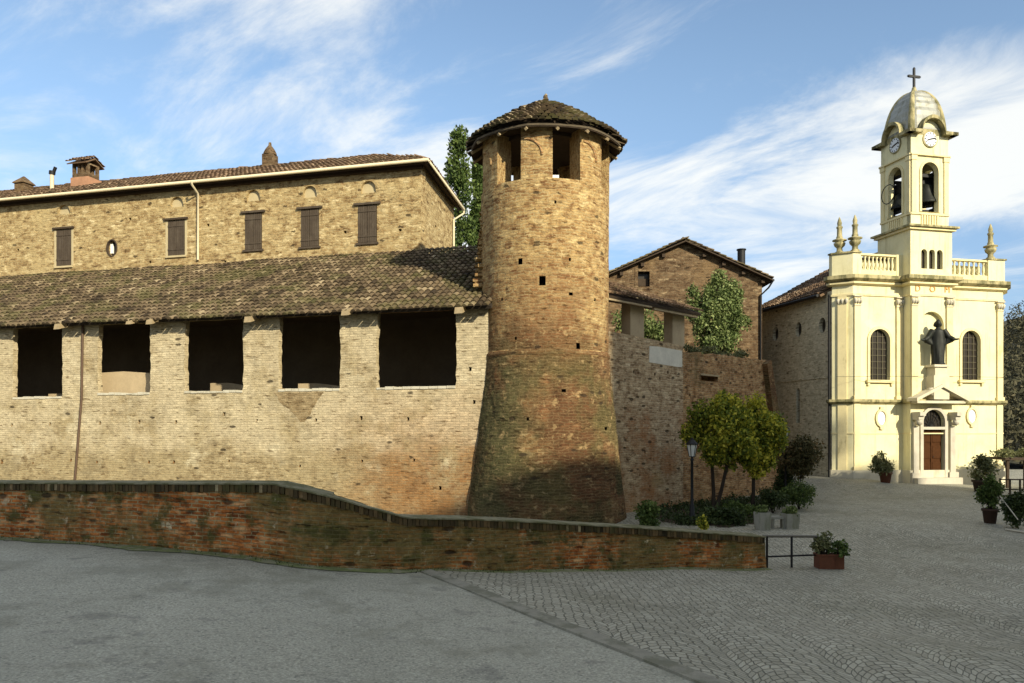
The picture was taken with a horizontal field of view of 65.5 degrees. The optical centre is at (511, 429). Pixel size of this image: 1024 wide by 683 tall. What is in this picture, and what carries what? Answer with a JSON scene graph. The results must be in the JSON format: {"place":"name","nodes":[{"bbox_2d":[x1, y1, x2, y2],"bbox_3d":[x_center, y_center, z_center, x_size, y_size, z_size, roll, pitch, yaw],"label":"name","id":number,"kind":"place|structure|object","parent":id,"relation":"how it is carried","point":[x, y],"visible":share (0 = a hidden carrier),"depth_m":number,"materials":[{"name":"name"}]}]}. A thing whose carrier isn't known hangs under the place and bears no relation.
{"place":"outdoors","nodes":[
{"label":"outdoors","id":0,"kind":"place"},
{"bbox_2d":[0,540,693,682],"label":"road","id":1,"kind":"structure","parent":0,"point":[77,613],"depth_m":9.96,"materials":[{"name":"grey asphalt"}]},
{"bbox_2d":[421,569,726,682],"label":"kerb","id":2,"kind":"structure","parent":1,"relation":"on","point":[678,669],"depth_m":10.13,"materials":[{"name":"stone"}]},
{"bbox_2d":[0,0,1023,320],"label":"sky","id":3,"kind":"structure","parent":0,"point":[754,126],"materials":[{"name":"blue"}]},
{"bbox_2d":[437,469,1023,682],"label":"pavement","id":4,"kind":"structure","parent":0,"point":[925,584],"depth_m":14.21,"materials":[{"name":"grey stone"}]},
{"bbox_2d":[0,536,771,572],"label":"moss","id":5,"kind":"object","parent":4,"relation":"on","point":[161,549],"visible":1,"depth_m":14.78,"materials":[{"name":"green plant"}]},
{"bbox_2d":[1,535,753,572],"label":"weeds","id":6,"kind":"object","parent":5,"relation":"on","point":[339,567],"visible":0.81,"depth_m":15.07,"materials":[{"name":"green plant"}]},
{"bbox_2d":[465,94,627,523],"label":"round tower","id":7,"kind":"structure","parent":4,"relation":"on","point":[547,446],"depth_m":25.50,"materials":[{"name":"brick"}]},
{"bbox_2d":[611,309,663,340],"bbox_3d":[5.446,-2.284,33.622,3.059,5.989,1.097,0,0,-6],"label":"courtyard tree","id":8,"kind":"object","parent":4,"relation":"on","point":[653,330],"visible":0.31,"depth_m":33.58,"materials":[{"name":"green plant"}]},
{"bbox_2d":[633,499,660,526],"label":"bush","id":9,"kind":"object","parent":4,"relation":"on","point":[647,515],"visible":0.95,"depth_m":24.66,"materials":[{"name":"green plant"}]},
{"bbox_2d":[604,281,703,512],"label":"rampart wall","id":10,"kind":"structure","parent":4,"relation":"on","point":[647,380],"depth_m":29.56,"materials":[{"name":"stone"}]},
{"bbox_2d":[686,438,697,517],"bbox_3d":[5.879,1.612,26.000,0.400,2.761,0.346,0,0,0],"label":"street lamp","id":11,"kind":"object","parent":4,"relation":"on","point":[691,443],"visible":0.87,"depth_m":25.95,"materials":[{"name":"metal"}]},
{"bbox_2d":[695,514,708,529],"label":"bush","id":12,"kind":"object","parent":4,"relation":"on","point":[702,522],"visible":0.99,"depth_m":23.45,"materials":[{"name":"yellow plant"}]},
{"bbox_2d":[656,489,768,527],"bbox_3d":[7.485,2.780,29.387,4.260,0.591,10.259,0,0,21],"label":"ground cover","id":13,"kind":"object","parent":4,"relation":"on","point":[685,507],"visible":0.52,"depth_m":28.83,"materials":[{"name":"green plant"}]},
{"bbox_2d":[670,512,697,525],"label":"bush","id":14,"kind":"object","parent":13,"relation":"on","point":[679,520],"visible":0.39,"depth_m":24.98,"materials":[{"name":"green plant"}]},
{"bbox_2d":[689,502,747,526],"bbox_3d":[6.556,2.868,25.276,1.910,1.202,1.150,0,0,0],"label":"bush","id":15,"kind":"object","parent":13,"relation":"on","point":[711,513],"visible":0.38,"depth_m":25.00,"materials":[{"name":"green plant"}]},
{"bbox_2d":[678,389,760,507],"bbox_3d":[7.449,0.782,28.376,3.102,4.549,2.100,0,0,0],"label":"tree","id":16,"kind":"object","parent":13,"relation":"on","point":[717,430],"visible":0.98,"depth_m":28.00,"materials":[{"name":"green plant"}]},
{"bbox_2d":[722,499,757,516],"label":"bush","id":17,"kind":"object","parent":13,"relation":"on","point":[748,509],"visible":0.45,"depth_m":26.67,"materials":[{"name":"green plant"}]},
{"bbox_2d":[736,390,789,506],"bbox_3d":[8.960,0.791,28.804,2.213,4.501,1.658,0,0,0],"label":"tree","id":18,"kind":"object","parent":13,"relation":"on","point":[773,431],"visible":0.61,"depth_m":28.50,"materials":[{"name":"green plant"}]},
{"bbox_2d":[685,268,752,353],"bbox_3d":[10.296,-3.732,39.974,3.565,8.878,2.008,0,0,0],"label":"courtyard tree","id":19,"kind":"object","parent":4,"relation":"on","point":[722,318],"visible":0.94,"depth_m":39.60,"materials":[{"name":"green plant"}]},
{"bbox_2d":[683,352,789,502],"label":"buttress wall","id":20,"kind":"structure","parent":4,"relation":"on","point":[706,376],"depth_m":33.63,"materials":[{"name":"red brick"}]},
{"bbox_2d":[683,342,750,357],"bbox_3d":[8.682,-3.331,34.009,0.734,0.662,5.270,0,0,44],"label":"ivy","id":21,"kind":"object","parent":20,"relation":"on","point":[740,353],"visible":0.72,"depth_m":33.69,"materials":[{"name":"green plant"}]},
{"bbox_2d":[753,512,771,530],"bbox_3d":[7.616,2.787,24.200,0.400,0.580,0.380,0,0,-12],"label":"planter","id":22,"kind":"object","parent":4,"relation":"on","point":[762,521],"visible":0.86,"depth_m":24.04,"materials":[{"name":"concrete"}]},
{"bbox_2d":[755,504,768,513],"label":"planter plants","id":23,"kind":"object","parent":22,"relation":"in","point":[761,508],"visible":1,"depth_m":24.13,"materials":[{"name":"green plant"}]},
{"bbox_2d":[757,486,791,512],"bbox_3d":[9.367,2.516,28.460,1.149,1.048,1.188,0,0,0],"label":"hedge bush","id":24,"kind":"object","parent":4,"relation":"on","point":[773,499],"visible":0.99,"depth_m":28.36,"materials":[{"name":"green plant"}]},
{"bbox_2d":[771,516,784,527],"bbox_3d":[8.210,2.877,24.650,0.440,0.400,0.300,0,0,0],"label":"bench","id":25,"kind":"object","parent":4,"relation":"on","point":[781,518],"visible":0.71,"depth_m":24.54,"materials":[{"name":"concrete"}]},
{"bbox_2d":[770,463,795,493],"bbox_3d":[11.399,2.113,33.495,1.269,1.766,1.275,0,0,0],"label":"bush","id":26,"kind":"object","parent":4,"relation":"on","point":[778,485],"visible":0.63,"depth_m":33.25,"materials":[{"name":"green plant"}]},
{"bbox_2d":[784,425,789,489],"bbox_3d":[11.339,1.345,33.000,0.400,3.247,0.346,0,0,0],"label":"street lamp","id":27,"kind":"object","parent":4,"relation":"on","point":[785,473],"visible":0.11,"depth_m":32.96,"materials":[{"name":"metal"}]},
{"bbox_2d":[762,535,817,567],"bbox_3d":[6.713,2.955,19.171,1.443,0.891,0.077,0,0,-10],"label":"railing","id":28,"kind":"object","parent":4,"relation":"on","point":[791,555],"visible":0.78,"depth_m":19.15,"materials":[{"name":"metal"}]},
{"bbox_2d":[780,513,799,528],"bbox_3d":[8.591,2.827,24.600,0.460,0.510,0.400,0,0,-12],"label":"planter","id":29,"kind":"object","parent":4,"relation":"on","point":[791,521],"visible":0.81,"depth_m":24.43,"materials":[{"name":"concrete"}]},
{"bbox_2d":[780,505,798,516],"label":"planter plants","id":30,"kind":"object","parent":29,"relation":"in","point":[790,509],"visible":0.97,"depth_m":24.45,"materials":[{"name":"green plant"}]},
{"bbox_2d":[779,479,818,508],"bbox_3d":[10.621,2.397,29.519,1.360,1.229,2.135,0,0,0],"label":"hedge bush","id":31,"kind":"object","parent":4,"relation":"on","point":[801,494],"visible":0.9,"depth_m":29.21,"materials":[{"name":"green plant"}]},
{"bbox_2d":[776,434,825,483],"bbox_3d":[11.992,1.571,32.933,1.947,2.837,1.571,0,0,0],"label":"bush","id":32,"kind":"object","parent":4,"relation":"on","point":[802,456],"visible":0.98,"depth_m":32.63,"materials":[{"name":"green plant"}]},
{"bbox_2d":[813,552,834,569],"bbox_3d":[7.545,3.184,19.250,0.390,0.400,0.390,0,0,0],"label":"flower box","id":33,"kind":"object","parent":4,"relation":"on","point":[824,561],"visible":0.88,"depth_m":19.07,"materials":[{"name":"ceramic"}]},
{"bbox_2d":[809,530,834,553],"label":"box plant","id":34,"kind":"object","parent":33,"relation":"in","point":[822,543],"visible":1,"depth_m":19.18,"materials":[{"name":"green plant"}]},
{"bbox_2d":[832,553,844,568],"bbox_3d":[7.848,3.192,19.250,0.300,0.400,0.300,0,0,0],"label":"flower box","id":35,"kind":"object","parent":4,"relation":"on","point":[838,563],"visible":0.54,"depth_m":19.11,"materials":[{"name":"ceramic"}]},
{"bbox_2d":[825,539,851,557],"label":"box plant","id":36,"kind":"object","parent":35,"relation":"in","point":[841,550],"visible":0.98,"depth_m":19.18,"materials":[{"name":"green plant"}]},
{"bbox_2d":[878,472,892,482],"bbox_3d":[18.393,2.347,39.200,0.648,0.530,0.648,0,0,0],"label":"flower pot","id":37,"kind":"object","parent":4,"relation":"on","point":[884,478],"visible":0.83,"depth_m":38.99,"materials":[{"name":"ceramic"}]},
{"bbox_2d":[867,450,895,475],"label":"potted shrub","id":38,"kind":"object","parent":37,"relation":"in","point":[881,464],"visible":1,"depth_m":39.04,"materials":[{"name":"green plant"}]},
{"bbox_2d":[971,480,986,491],"bbox_3d":[21.754,2.605,37.000,0.691,0.560,0.691,0,0,0],"label":"flower pot","id":39,"kind":"object","parent":4,"relation":"on","point":[976,483],"visible":0.59,"depth_m":36.83,"materials":[{"name":"ceramic"}]},
{"bbox_2d":[966,453,1000,479],"bbox_3d":[21.899,1.807,36.988,1.676,1.482,1.038,0,0,0],"label":"potted shrub","id":40,"kind":"object","parent":39,"relation":"in","point":[984,464],"visible":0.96,"depth_m":36.83,"materials":[{"name":"green plant"}]},
{"bbox_2d":[981,508,998,523],"bbox_3d":[15.913,2.868,26.500,0.518,0.510,0.518,0,0,0],"label":"flower pot","id":41,"kind":"object","parent":4,"relation":"on","point":[989,516],"visible":0.93,"depth_m":26.34,"materials":[{"name":"ceramic"}]},
{"bbox_2d":[973,473,1005,508],"bbox_3d":[15.891,2.077,26.508,0.951,1.313,0.770,0,0,29],"label":"potted shrub","id":42,"kind":"object","parent":41,"relation":"in","point":[989,492],"visible":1,"depth_m":26.39,"materials":[{"name":"green plant"}]},
{"bbox_2d":[989,446,1023,488],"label":"pergola","id":43,"kind":"object","parent":4,"relation":"on","point":[1006,455],"visible":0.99,"depth_m":40.12,"materials":[{"name":"green plant"}]},
{"bbox_2d":[998,489,1023,528],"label":"hedge bush","id":44,"kind":"object","parent":4,"relation":"on","point":[1015,502],"visible":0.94,"depth_m":25.39,"materials":[{"name":"green plant"}]},
{"bbox_2d":[1000,496,1018,519],"bbox_3d":[15.713,2.452,25.180,0.029,0.639,1.490,0,0,13],"label":"wooden stake","id":45,"kind":"object","parent":44,"relation":"attached to","point":[1009,508],"visible":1,"depth_m":25.10,"materials":[{"name":"wood"}]},
{"bbox_2d":[999,478,1023,498],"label":"fence","id":46,"kind":"object","parent":4,"relation":"on","point":[1009,489],"visible":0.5,"depth_m":33.99,"materials":[{"name":"black metal"}]},
{"bbox_2d":[1005,529,1023,532],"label":"edging stone","id":47,"kind":"object","parent":4,"relation":"on","point":[1015,530],"visible":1,"depth_m":24.43,"materials":[{"name":"grey stone"}]},
{"bbox_2d":[1003,317,1023,463],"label":"hill","id":48,"kind":"structure","parent":0,"point":[1011,438],"depth_m":123.19,"materials":[{"name":"green plant"}]},
{"bbox_2d":[1003,300,1023,464],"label":"woodland","id":49,"kind":"object","parent":48,"relation":"on","point":[1013,413],"visible":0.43,"depth_m":85.43,"materials":[{"name":"green plant"}]},
{"bbox_2d":[1004,462,1022,468],"bbox_3d":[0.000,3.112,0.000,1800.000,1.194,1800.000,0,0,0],"label":"ground","id":50,"kind":"structure","parent":0,"point":[1015,466],"depth_m":70.59,"materials":[{"name":"grey"}]},
{"bbox_2d":[0,142,464,275],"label":"palace","id":51,"kind":"structure","parent":50,"relation":"on","point":[87,219],"depth_m":35.59,"materials":[{"name":"brick"}]},
{"bbox_2d":[106,239,117,256],"bbox_3d":[-18.530,-8.444,37.031,0.620,0.820,0.270,0,0,15],"label":"oval window","id":52,"kind":"structure","parent":51,"relation":"in","point":[113,247],"depth_m":37.05,"materials":[{"name":"white glass"}]},
{"bbox_2d":[0,245,491,515],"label":"castle gallery","id":53,"kind":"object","parent":50,"relation":"on","point":[359,377],"visible":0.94,"depth_m":29.93,"materials":[{"name":"stone"}]},
{"bbox_2d":[0,480,766,570],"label":"parapet wall","id":54,"kind":"structure","parent":50,"relation":"on","point":[288,521],"depth_m":15.00,"materials":[{"name":"brick"}]},
{"bbox_2d":[443,124,478,248],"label":"poplar","id":55,"kind":"object","parent":50,"relation":"on","point":[457,177],"visible":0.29,"depth_m":45.60,"materials":[{"name":"green plant"}]},
{"bbox_2d":[466,159,482,250],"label":"poplar","id":56,"kind":"object","parent":50,"relation":"on","point":[477,184],"visible":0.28,"depth_m":48.71,"materials":[{"name":"green plant"}]},
{"bbox_2d":[608,236,774,359],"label":"gabled house","id":57,"kind":"structure","parent":50,"relation":"on","point":[674,270],"depth_m":44.00,"materials":[{"name":"stone"}]},
{"bbox_2d":[635,268,652,288],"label":"window","id":58,"kind":"structure","parent":57,"relation":"in","point":[643,276],"depth_m":44.04,"materials":[{"name":"stone"}]},
{"bbox_2d":[762,67,1010,484],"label":"church","id":59,"kind":"structure","parent":50,"relation":"on","point":[859,379],"depth_m":41.56,"materials":[{"name":"yellow paint"}]},
{"bbox_2d":[822,319,825,331],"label":"oval window","id":60,"kind":"structure","parent":59,"relation":"in","point":[824,323],"depth_m":42.53,"materials":[{"name":"black glass"}]},
{"bbox_2d":[866,326,894,385],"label":"window","id":61,"kind":"structure","parent":59,"relation":"in","point":[876,339],"depth_m":41.50,"materials":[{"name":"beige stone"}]},
{"bbox_2d":[881,183,900,211],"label":"bell","id":62,"kind":"object","parent":59,"relation":"hanging from","point":[896,205],"visible":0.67,"depth_m":42.71,"materials":[{"name":"brown metal"}]},
{"bbox_2d":[922,173,936,208],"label":"bell","id":63,"kind":"object","parent":59,"relation":"hanging from","point":[928,198],"visible":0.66,"depth_m":41.99,"materials":[{"name":"grey metal"}]},
{"bbox_2d":[924,430,940,469],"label":"door","id":64,"kind":"structure","parent":59,"relation":"in","point":[932,442],"depth_m":41.49,"materials":[{"name":"brown wood"}]},
{"bbox_2d":[921,320,958,364],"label":"statue","id":65,"kind":"object","parent":59,"relation":"on","point":[938,339],"visible":0.98,"depth_m":40.86,"materials":[{"name":"grey metal"}]},
{"bbox_2d":[958,328,985,385],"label":"window","id":66,"kind":"structure","parent":59,"relation":"in","point":[968,350],"depth_m":42.76,"materials":[{"name":"beige stone"}]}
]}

